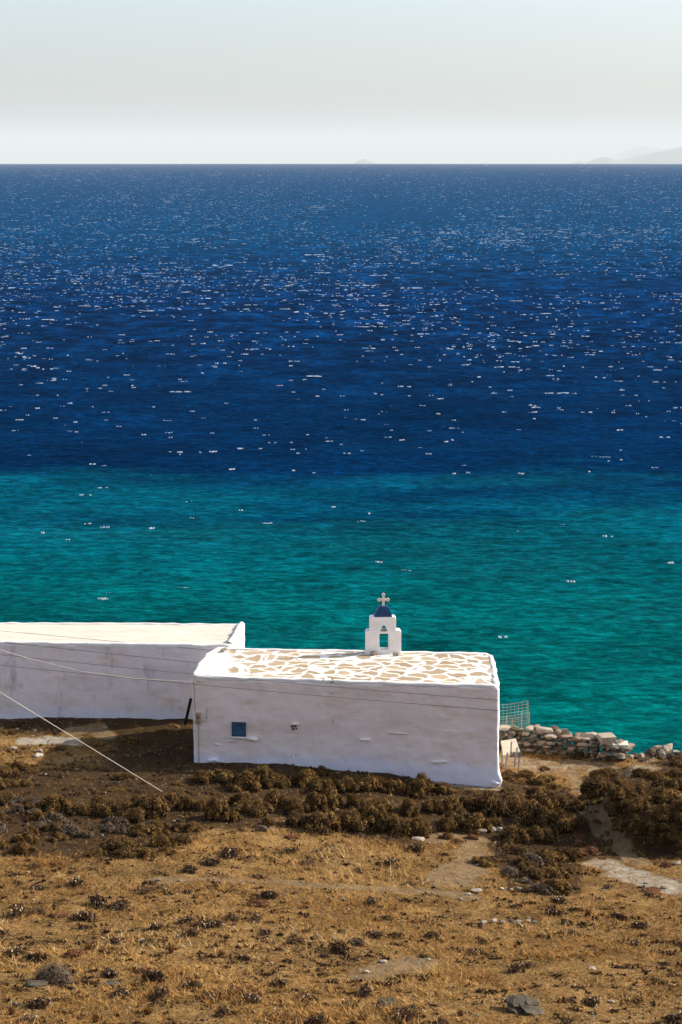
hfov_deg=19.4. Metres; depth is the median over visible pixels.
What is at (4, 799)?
shrub
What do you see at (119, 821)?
shrub
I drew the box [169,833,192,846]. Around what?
shrub
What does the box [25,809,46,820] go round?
shrub
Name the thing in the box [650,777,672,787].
shrub
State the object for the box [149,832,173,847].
shrub
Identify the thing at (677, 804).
shrub
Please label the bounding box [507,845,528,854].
shrub
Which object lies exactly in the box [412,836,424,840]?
rock
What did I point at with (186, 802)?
shrub
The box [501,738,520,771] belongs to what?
work table
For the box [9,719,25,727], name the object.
shrub
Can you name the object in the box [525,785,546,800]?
shrub
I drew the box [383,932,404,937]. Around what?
dead thistle
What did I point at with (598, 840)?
shrub
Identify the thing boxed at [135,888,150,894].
dead thistle
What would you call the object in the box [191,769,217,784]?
shrub
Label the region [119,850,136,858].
shrub
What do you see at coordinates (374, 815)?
shrub
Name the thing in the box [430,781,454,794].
shrub
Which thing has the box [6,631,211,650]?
cable
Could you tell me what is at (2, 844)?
shrub
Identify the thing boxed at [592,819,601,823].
shrub
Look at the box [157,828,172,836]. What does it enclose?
shrub
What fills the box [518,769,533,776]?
shrub
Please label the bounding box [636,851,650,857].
shrub
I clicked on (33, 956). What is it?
dead thistle
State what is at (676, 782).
shrub
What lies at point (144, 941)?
dead thistle
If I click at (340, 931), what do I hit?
dead thistle
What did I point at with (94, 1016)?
grass tussock
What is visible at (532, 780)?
shrub
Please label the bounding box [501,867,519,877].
shrub
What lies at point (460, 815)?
shrub
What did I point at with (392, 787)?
shrub
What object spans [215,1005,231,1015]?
dead thistle
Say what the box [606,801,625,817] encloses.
shrub
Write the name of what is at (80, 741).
guy wire
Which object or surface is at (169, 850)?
shrub
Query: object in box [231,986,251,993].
shrub
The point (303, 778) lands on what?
shrub
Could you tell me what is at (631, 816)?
shrub
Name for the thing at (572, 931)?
dead thistle
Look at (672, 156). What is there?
hills
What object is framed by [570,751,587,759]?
shrub
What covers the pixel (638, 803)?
shrub
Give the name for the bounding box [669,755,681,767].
shrub
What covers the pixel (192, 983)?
dead thistle
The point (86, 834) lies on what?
shrub
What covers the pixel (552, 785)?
shrub
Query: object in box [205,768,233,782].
shrub
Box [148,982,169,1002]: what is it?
dead thistle
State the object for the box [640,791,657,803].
shrub
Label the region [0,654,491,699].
cable
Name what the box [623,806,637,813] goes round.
shrub
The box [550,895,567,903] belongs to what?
dead thistle
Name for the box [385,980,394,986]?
dead thistle
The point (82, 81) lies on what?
sky
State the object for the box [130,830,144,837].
shrub
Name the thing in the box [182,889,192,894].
dead thistle
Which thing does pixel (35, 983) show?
rock
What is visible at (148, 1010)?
grass tussock
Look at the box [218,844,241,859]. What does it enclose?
dead thistle
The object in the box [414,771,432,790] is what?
shrub
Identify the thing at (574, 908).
dead thistle
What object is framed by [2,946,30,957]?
dead thistle
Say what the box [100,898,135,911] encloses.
dead thistle
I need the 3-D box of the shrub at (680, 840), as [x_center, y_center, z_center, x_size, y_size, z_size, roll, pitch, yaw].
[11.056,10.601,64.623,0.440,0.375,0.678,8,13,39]
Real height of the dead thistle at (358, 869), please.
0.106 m
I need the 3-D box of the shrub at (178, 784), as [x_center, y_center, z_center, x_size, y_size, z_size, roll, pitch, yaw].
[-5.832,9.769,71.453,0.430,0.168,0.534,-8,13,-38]
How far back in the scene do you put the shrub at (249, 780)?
70.96 m
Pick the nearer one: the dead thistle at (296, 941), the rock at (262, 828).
the dead thistle at (296, 941)
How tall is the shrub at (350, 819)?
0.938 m
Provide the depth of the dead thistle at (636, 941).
54.32 m
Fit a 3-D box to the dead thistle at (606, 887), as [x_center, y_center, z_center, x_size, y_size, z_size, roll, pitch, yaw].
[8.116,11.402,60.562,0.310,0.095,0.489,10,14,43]
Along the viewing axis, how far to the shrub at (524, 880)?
60.60 m
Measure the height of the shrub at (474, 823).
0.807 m
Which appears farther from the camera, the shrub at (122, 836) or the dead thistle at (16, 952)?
the shrub at (122, 836)
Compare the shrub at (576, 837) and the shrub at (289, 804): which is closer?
the shrub at (576, 837)
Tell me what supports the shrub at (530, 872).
on the ground at (144, 871)
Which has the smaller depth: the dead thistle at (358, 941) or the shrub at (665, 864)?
the dead thistle at (358, 941)
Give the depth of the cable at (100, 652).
79.22 m
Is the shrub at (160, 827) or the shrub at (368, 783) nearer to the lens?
the shrub at (160, 827)
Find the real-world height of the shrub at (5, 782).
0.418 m
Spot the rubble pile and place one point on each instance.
(664, 752)
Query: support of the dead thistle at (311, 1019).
on the ground at (144, 871)
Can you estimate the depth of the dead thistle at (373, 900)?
57.35 m
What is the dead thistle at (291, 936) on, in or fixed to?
on the ground at (144, 871)
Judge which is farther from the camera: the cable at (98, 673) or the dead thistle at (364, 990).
the cable at (98, 673)
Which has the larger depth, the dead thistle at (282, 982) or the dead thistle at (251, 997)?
the dead thistle at (282, 982)
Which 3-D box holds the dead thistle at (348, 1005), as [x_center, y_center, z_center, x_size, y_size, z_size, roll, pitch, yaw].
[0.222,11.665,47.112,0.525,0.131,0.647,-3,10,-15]
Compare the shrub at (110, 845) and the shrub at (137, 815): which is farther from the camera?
the shrub at (137, 815)
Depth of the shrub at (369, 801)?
69.50 m
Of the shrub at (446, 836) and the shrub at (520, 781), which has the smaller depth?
the shrub at (446, 836)
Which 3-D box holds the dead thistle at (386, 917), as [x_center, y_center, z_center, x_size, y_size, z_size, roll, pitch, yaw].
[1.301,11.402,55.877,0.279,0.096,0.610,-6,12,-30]
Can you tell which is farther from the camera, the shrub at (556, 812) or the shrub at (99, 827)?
the shrub at (556, 812)
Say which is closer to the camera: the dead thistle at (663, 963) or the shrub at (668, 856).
the dead thistle at (663, 963)
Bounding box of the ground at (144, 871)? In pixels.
[0,717,681,1023]
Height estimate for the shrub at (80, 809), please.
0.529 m
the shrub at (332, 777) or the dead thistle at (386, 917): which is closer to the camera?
the dead thistle at (386, 917)
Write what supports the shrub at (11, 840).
on the ground at (144, 871)
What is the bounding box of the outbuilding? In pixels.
[0,622,244,719]
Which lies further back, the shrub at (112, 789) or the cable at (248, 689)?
the cable at (248, 689)
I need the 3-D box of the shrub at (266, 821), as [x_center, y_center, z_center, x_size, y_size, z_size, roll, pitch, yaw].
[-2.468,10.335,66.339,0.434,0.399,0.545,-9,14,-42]
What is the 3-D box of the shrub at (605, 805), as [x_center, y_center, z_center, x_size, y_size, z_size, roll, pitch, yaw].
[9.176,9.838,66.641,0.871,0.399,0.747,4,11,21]
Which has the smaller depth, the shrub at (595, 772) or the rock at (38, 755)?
the shrub at (595, 772)
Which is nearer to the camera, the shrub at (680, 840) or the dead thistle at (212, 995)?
the dead thistle at (212, 995)
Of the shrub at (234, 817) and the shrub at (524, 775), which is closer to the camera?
the shrub at (234, 817)
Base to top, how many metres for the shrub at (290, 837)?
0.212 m
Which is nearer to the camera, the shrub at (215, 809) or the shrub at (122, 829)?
the shrub at (122, 829)
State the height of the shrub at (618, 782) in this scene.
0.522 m
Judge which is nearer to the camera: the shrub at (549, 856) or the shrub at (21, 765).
the shrub at (549, 856)
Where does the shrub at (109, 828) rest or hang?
on the ground at (144, 871)
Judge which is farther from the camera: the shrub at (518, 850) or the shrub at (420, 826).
the shrub at (420, 826)
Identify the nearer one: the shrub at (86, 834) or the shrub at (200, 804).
the shrub at (86, 834)
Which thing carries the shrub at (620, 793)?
on the ground at (144, 871)
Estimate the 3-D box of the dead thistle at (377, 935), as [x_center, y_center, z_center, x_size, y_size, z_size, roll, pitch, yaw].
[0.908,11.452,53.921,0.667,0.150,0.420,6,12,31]
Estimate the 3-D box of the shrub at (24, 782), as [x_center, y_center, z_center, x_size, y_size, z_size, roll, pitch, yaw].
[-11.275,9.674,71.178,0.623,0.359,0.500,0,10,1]
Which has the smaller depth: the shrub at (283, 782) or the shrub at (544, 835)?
the shrub at (544, 835)
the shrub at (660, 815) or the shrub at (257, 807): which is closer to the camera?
the shrub at (660, 815)
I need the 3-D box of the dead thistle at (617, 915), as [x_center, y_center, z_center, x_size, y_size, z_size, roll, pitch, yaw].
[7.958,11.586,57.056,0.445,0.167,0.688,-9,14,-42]
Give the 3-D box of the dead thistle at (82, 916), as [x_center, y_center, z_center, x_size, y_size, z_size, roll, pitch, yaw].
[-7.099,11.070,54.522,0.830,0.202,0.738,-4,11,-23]
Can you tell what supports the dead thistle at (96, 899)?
on the ground at (144, 871)
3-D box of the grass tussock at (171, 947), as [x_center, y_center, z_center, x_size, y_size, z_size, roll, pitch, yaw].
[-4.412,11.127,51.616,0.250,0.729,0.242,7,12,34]
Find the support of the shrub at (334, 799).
on the ground at (144, 871)
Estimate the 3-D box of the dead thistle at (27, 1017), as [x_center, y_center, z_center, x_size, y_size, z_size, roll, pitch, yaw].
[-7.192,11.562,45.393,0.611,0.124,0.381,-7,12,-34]
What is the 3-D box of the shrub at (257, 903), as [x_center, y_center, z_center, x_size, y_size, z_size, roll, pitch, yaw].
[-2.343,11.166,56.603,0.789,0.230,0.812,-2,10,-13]
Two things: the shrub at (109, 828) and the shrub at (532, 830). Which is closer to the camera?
the shrub at (109, 828)
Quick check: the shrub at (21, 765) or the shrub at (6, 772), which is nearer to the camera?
the shrub at (6, 772)
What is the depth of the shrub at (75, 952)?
51.00 m
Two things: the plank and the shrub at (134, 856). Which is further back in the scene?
the plank
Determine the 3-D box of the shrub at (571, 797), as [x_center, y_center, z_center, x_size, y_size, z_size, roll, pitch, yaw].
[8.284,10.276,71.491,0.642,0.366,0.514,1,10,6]
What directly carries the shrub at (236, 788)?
on the ground at (144, 871)
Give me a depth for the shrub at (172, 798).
68.81 m
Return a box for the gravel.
[0,717,681,1022]
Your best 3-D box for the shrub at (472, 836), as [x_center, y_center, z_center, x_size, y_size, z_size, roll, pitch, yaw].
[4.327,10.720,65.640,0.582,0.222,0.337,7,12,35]
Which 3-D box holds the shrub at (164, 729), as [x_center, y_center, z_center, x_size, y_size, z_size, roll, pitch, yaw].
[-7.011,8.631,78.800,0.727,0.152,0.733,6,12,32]
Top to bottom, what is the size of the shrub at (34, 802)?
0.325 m
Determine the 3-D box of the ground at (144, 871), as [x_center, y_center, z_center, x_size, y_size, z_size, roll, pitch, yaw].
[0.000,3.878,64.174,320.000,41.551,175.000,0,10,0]
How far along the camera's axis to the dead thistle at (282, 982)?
48.56 m
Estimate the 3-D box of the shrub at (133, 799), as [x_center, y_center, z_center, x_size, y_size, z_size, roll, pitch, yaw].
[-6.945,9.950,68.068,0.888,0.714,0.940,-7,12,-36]
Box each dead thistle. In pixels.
[1,904,26,920]
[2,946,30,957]
[15,1013,35,1022]
[20,951,49,962]
[23,995,52,1010]
[24,883,47,890]
[31,906,43,914]
[67,875,91,889]
[69,909,96,922]
[86,893,109,906]
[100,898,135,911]
[100,966,118,978]
[106,935,124,944]
[106,986,133,997]
[133,939,160,944]
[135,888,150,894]
[141,968,169,982]
[148,922,165,931]
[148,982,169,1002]
[176,928,203,937]
[177,914,194,924]
[178,980,204,989]
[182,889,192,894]
[183,863,200,873]
[189,916,225,928]
[198,856,223,866]
[199,988,224,999]
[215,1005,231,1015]
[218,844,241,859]
[226,914,240,921]
[235,954,250,960]
[237,991,264,1003]
[249,913,263,923]
[255,890,279,898]
[258,928,272,935]
[267,977,292,987]
[279,958,295,963]
[280,846,299,853]
[282,937,306,945]
[287,934,297,938]
[294,989,313,1003]
[296,858,316,867]
[299,1015,332,1023]
[317,954,330,958]
[319,940,356,955]
[322,978,342,983]
[337,928,348,933]
[340,998,358,1008]
[346,937,364,946]
[353,866,362,872]
[357,984,371,996]
[363,896,377,905]
[364,930,386,939]
[380,857,397,865]
[383,915,392,920]
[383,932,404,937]
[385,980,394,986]
[386,1004,422,1023]
[406,842,426,852]
[420,931,442,939]
[432,1017,450,1023]
[466,946,484,953]
[505,961,524,974]
[508,903,525,909]
[515,939,523,945]
[523,961,532,968]
[539,905,565,916]
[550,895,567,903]
[557,1018,574,1023]
[560,918,573,924]
[564,928,580,935]
[566,907,582,911]
[581,993,602,1007]
[603,884,612,889]
[608,911,627,920]
[623,920,653,930]
[628,937,643,945]
[658,961,670,965]
[665,1011,681,1023]
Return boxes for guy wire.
[0,692,162,791]
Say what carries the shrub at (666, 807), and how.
on the ground at (144, 871)
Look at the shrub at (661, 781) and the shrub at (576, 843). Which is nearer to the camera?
the shrub at (576, 843)
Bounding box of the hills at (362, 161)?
[354,159,377,163]
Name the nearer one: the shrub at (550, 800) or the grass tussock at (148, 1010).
the grass tussock at (148, 1010)
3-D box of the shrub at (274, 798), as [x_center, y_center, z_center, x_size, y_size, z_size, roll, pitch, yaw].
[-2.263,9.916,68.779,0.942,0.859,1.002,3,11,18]
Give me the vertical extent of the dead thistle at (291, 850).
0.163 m
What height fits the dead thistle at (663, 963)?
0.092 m
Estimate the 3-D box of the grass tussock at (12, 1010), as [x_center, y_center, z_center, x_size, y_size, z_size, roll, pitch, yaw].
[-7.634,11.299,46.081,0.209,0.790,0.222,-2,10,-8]
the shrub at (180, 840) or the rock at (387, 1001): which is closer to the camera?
the rock at (387, 1001)
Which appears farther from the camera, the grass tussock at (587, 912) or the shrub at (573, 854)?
the shrub at (573, 854)
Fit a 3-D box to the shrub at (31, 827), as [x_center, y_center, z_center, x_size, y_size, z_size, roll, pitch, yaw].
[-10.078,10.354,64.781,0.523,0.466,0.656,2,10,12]
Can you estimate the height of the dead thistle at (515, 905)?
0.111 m
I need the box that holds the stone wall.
[499,724,634,760]
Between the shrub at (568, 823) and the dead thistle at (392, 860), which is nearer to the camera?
the dead thistle at (392, 860)
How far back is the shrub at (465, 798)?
69.51 m
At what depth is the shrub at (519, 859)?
62.85 m
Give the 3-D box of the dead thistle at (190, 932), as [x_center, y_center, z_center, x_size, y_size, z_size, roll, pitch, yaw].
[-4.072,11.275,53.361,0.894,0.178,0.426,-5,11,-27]
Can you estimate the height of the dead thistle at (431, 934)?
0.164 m
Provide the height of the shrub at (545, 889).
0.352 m
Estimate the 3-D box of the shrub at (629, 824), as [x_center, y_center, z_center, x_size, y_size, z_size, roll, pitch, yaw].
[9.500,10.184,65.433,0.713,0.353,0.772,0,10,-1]
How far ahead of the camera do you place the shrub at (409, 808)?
68.29 m
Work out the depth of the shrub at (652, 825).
64.94 m
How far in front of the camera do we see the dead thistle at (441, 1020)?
45.97 m
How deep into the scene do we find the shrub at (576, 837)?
66.27 m
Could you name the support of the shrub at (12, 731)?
on the ground at (144, 871)
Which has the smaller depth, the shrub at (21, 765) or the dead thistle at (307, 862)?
the dead thistle at (307, 862)
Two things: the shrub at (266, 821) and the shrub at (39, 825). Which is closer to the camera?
the shrub at (39, 825)
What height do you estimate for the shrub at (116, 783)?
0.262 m
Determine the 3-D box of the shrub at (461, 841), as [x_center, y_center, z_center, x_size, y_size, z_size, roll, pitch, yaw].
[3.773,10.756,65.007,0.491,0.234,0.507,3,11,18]
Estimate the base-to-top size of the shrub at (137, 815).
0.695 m
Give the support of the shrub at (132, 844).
on the ground at (144, 871)
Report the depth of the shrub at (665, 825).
64.87 m
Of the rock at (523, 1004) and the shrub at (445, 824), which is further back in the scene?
the shrub at (445, 824)
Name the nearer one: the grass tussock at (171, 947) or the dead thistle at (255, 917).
the grass tussock at (171, 947)
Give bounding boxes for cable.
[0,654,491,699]
[2,650,194,681]
[2,665,497,710]
[5,642,194,662]
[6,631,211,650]
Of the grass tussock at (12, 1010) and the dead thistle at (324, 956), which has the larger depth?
the dead thistle at (324, 956)
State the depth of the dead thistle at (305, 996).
47.58 m
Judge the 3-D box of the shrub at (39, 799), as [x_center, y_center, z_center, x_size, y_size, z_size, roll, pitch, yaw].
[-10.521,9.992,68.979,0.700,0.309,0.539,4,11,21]
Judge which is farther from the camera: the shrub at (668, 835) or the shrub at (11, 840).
the shrub at (668, 835)
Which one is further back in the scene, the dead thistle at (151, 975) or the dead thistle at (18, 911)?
the dead thistle at (18, 911)
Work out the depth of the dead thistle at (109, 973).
49.25 m
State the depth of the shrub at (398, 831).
65.58 m
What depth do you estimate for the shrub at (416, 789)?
71.22 m
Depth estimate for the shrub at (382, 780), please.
72.61 m
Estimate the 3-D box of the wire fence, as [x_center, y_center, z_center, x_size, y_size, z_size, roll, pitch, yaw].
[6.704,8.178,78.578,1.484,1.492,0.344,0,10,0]
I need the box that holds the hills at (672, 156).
[572,147,681,163]
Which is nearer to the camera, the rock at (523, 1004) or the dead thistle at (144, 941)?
the rock at (523, 1004)
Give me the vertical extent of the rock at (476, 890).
0.115 m
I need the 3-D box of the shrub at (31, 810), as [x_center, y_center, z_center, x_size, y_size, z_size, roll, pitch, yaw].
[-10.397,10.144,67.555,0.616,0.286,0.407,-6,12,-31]
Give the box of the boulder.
[478,829,486,833]
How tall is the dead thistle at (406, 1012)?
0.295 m
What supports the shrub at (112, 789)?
on the ground at (144, 871)
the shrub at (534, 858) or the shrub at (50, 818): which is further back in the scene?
the shrub at (50, 818)
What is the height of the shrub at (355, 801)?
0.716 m
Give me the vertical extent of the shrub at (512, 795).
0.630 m
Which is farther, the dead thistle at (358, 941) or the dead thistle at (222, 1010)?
the dead thistle at (358, 941)
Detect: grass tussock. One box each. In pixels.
[8,988,14,1014]
[83,933,94,949]
[90,995,99,1022]
[140,995,154,1014]
[168,931,174,952]
[216,942,225,957]
[457,1008,463,1015]
[584,900,591,915]
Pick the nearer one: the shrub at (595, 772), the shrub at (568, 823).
the shrub at (568, 823)
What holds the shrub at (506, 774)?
on the ground at (144, 871)
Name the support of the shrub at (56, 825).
on the ground at (144, 871)
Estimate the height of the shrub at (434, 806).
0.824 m
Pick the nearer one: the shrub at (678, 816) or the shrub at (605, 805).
the shrub at (678, 816)
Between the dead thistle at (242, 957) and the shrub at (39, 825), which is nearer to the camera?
the dead thistle at (242, 957)
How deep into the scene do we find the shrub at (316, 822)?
65.67 m
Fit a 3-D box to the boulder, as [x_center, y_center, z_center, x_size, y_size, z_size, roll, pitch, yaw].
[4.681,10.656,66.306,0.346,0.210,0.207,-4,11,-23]
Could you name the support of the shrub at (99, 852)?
on the ground at (144, 871)
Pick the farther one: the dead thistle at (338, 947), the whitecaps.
the whitecaps
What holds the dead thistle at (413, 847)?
on the ground at (144, 871)
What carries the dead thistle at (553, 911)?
on the ground at (144, 871)
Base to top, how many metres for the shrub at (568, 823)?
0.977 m
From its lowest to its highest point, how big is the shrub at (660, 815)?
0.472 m
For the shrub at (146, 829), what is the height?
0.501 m
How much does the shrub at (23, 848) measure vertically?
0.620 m
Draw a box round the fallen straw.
[0,744,681,1023]
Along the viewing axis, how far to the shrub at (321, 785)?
70.92 m
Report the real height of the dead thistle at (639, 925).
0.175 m
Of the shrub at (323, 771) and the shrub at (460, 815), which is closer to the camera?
the shrub at (460, 815)
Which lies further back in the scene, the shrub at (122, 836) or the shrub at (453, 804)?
the shrub at (453, 804)
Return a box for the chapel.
[192,593,501,786]
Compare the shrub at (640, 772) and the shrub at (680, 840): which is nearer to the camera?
the shrub at (680, 840)
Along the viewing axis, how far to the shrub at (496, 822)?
67.00 m
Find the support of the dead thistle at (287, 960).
on the ground at (144, 871)
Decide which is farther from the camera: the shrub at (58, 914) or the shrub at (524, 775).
the shrub at (524, 775)
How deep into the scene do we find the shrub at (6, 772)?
72.53 m
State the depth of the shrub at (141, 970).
49.61 m
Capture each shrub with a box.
[0,766,21,777]
[0,777,16,788]
[0,791,13,805]
[0,812,12,824]
[0,821,9,834]
[0,838,8,847]
[2,729,18,735]
[8,796,23,804]
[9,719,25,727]
[10,760,30,770]
[10,833,17,842]
[11,839,36,854]
[12,804,23,813]
[12,829,39,843]
[16,778,33,786]
[22,802,35,810]
[23,824,38,834]
[25,808,41,814]
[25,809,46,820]
[26,800,38,805]
[29,797,44,801]
[31,959,73,985]
[33,821,48,829]
[36,793,71,813]
[37,812,71,824]
[43,820,64,831]
[48,831,67,841]
[48,911,68,918]
[59,823,80,836]
[63,948,83,959]
[67,802,93,816]
[76,830,93,838]
[83,847,108,857]
[88,794,112,812]
[91,824,105,830]
[93,799,124,818]
[98,836,127,851]
[102,823,117,833]
[104,786,124,792]
[104,815,130,827]
[109,781,121,785]
[110,846,137,858]
[111,772,136,780]
[114,825,127,834]
[115,800,133,816]
[115,834,130,839]
[116,837,141,850]
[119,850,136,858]
[120,736,141,744]
[121,806,151,823]
[129,823,157,836]
[130,793,141,805]
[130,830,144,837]
[131,967,157,974]
[134,792,169,820]
[135,847,155,859]
[138,819,150,825]
[149,819,170,833]
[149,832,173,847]
[156,727,172,732]
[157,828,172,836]
[157,846,177,855]
[164,791,179,803]
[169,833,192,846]
[171,822,186,831]
[173,782,183,786]
[173,795,195,810]
[183,820,202,832]
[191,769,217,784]
[193,797,208,810]
[203,796,229,821]
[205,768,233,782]
[209,790,220,795]
[228,790,252,803]
[228,808,240,822]
[229,783,244,791]
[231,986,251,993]
[232,797,249,806]
[233,768,261,792]
[234,797,273,816]
[246,899,271,908]
[252,764,277,788]
[261,817,273,825]
[264,788,284,809]
[276,774,291,788]
[280,796,309,814]
[283,834,298,840]
[284,809,306,827]
[289,768,319,787]
[301,809,340,835]
[303,790,327,811]
[308,776,341,792]
[316,765,332,778]
[319,786,343,810]
[324,774,337,780]
[335,806,368,831]
[338,776,358,792]
[346,772,364,782]
[346,792,365,808]
[357,772,382,791]
[358,803,384,828]
[365,800,374,805]
[373,775,387,783]
[373,797,393,814]
[374,813,405,832]
[381,778,403,794]
[390,827,406,835]
[397,797,420,816]
[400,777,429,798]
[402,813,431,838]
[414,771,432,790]
[421,796,448,814]
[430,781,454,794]
[434,816,458,831]
[437,832,452,839]
[443,808,475,828]
[444,794,463,813]
[450,838,463,843]
[459,791,479,810]
[463,811,492,834]
[464,833,478,839]
[465,788,512,817]
[471,855,498,866]
[488,816,503,827]
[496,824,529,843]
[500,769,520,781]
[501,788,514,791]
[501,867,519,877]
[502,789,526,801]
[506,798,521,816]
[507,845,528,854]
[511,797,556,827]
[513,854,528,864]
[515,779,525,784]
[515,877,532,883]
[517,860,536,870]
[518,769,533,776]
[519,771,533,778]
[519,851,544,867]
[519,865,544,880]
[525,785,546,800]
[526,777,540,785]
[526,824,541,836]
[526,883,557,894]
[533,789,568,811]
[533,825,558,843]
[534,775,551,785]
[538,847,566,866]
[540,765,549,770]
[543,782,562,789]
[543,878,572,895]
[544,867,570,880]
[549,811,581,833]
[551,807,564,818]
[555,846,582,861]
[564,794,576,799]
[564,868,576,874]
[567,797,589,811]
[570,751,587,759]
[570,834,581,839]
[570,839,585,847]
[575,814,584,827]
[577,789,603,804]
[578,774,618,796]
[580,846,601,855]
[588,768,601,776]
[589,838,604,843]
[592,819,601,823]
[598,766,620,777]
[603,801,614,811]
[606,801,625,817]
[608,780,642,801]
[610,819,629,831]
[612,778,625,787]
[613,775,628,784]
[619,818,639,827]
[620,796,650,811]
[622,811,643,821]
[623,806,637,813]
[629,826,648,834]
[631,768,649,776]
[631,781,652,792]
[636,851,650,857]
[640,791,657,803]
[641,817,664,830]
[641,886,662,894]
[643,786,681,804]
[645,807,675,821]
[647,770,668,780]
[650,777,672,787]
[655,802,674,814]
[657,821,671,830]
[659,830,679,841]
[660,862,675,867]
[663,854,674,858]
[664,768,681,778]
[664,775,681,790]
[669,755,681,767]
[672,799,681,811]
[672,811,681,824]
[676,835,681,844]
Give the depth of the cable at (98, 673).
72.26 m
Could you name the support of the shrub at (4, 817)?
on the ground at (144, 871)
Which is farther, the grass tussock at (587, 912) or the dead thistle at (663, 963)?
the grass tussock at (587, 912)
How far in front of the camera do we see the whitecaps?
509.03 m
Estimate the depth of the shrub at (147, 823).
65.30 m
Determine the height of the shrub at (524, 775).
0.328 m
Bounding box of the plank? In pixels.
[184,698,191,724]
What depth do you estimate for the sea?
243.56 m
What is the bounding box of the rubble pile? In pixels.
[626,743,681,762]
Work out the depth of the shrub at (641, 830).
65.13 m
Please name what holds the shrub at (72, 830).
on the ground at (144, 871)
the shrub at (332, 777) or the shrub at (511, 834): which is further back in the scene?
the shrub at (332, 777)
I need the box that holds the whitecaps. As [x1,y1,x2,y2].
[0,165,681,637]
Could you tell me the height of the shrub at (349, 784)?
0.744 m
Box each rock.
[25,980,47,986]
[34,753,42,757]
[104,980,118,985]
[258,825,267,831]
[376,997,396,1004]
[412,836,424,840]
[471,888,481,891]
[506,994,543,1015]
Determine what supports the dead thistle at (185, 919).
on the ground at (144, 871)
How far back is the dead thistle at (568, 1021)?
46.58 m
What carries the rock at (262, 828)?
on the ground at (144, 871)
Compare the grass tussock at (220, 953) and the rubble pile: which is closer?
the grass tussock at (220, 953)
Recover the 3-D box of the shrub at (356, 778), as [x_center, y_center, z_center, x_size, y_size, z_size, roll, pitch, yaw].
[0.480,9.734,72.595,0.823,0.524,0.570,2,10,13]
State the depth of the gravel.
59.93 m
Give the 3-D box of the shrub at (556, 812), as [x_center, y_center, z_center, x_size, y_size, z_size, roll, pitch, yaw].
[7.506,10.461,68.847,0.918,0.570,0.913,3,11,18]
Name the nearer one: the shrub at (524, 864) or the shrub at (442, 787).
the shrub at (524, 864)
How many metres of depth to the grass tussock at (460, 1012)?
46.77 m
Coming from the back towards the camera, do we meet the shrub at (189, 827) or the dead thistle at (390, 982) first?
the shrub at (189, 827)
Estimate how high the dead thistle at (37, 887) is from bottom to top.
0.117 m
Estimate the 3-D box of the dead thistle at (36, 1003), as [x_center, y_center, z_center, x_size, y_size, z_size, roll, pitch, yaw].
[-7.126,11.522,46.750,0.702,0.216,0.812,-7,12,-35]
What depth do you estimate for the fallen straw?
55.45 m
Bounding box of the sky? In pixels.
[0,0,681,163]
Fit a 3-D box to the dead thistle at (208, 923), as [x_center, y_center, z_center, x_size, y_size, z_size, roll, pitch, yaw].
[-3.609,11.210,54.287,0.965,0.174,0.590,2,10,11]
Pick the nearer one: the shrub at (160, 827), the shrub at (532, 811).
the shrub at (160, 827)
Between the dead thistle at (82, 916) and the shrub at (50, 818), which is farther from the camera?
the shrub at (50, 818)
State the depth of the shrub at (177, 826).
65.05 m
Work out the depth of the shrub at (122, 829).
64.62 m
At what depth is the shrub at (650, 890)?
60.15 m
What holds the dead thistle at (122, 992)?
on the ground at (144, 871)
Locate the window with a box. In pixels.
[230,722,247,738]
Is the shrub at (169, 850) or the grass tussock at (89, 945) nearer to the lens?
the grass tussock at (89, 945)
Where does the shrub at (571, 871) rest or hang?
on the ground at (144, 871)
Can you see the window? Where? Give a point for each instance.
(238, 728)
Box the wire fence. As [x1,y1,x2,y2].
[499,701,529,732]
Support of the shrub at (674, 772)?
on the ground at (144, 871)
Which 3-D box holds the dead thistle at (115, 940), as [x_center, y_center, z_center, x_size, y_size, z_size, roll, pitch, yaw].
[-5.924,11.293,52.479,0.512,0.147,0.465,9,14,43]
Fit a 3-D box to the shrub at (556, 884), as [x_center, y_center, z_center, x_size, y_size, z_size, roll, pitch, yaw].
[6.391,11.194,59.537,0.878,0.498,1.163,-5,11,-28]
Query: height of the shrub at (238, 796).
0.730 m
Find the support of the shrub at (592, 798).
on the ground at (144, 871)
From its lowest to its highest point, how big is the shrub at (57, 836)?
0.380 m
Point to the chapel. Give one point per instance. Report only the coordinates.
(452, 744)
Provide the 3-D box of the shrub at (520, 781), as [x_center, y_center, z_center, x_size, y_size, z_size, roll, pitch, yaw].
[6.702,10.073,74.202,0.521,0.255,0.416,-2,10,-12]
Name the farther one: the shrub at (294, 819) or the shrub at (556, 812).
the shrub at (556, 812)
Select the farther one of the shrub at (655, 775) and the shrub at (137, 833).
the shrub at (655, 775)
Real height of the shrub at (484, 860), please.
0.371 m
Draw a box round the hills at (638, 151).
[582,146,668,163]
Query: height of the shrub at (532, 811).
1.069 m
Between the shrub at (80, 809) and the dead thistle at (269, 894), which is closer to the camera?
the dead thistle at (269, 894)
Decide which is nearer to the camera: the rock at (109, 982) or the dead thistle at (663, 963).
the rock at (109, 982)
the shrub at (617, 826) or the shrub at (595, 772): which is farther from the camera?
the shrub at (595, 772)
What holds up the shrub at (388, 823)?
on the ground at (144, 871)
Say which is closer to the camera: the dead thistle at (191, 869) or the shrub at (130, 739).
the dead thistle at (191, 869)
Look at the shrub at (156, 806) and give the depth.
66.92 m
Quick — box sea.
[0,164,681,754]

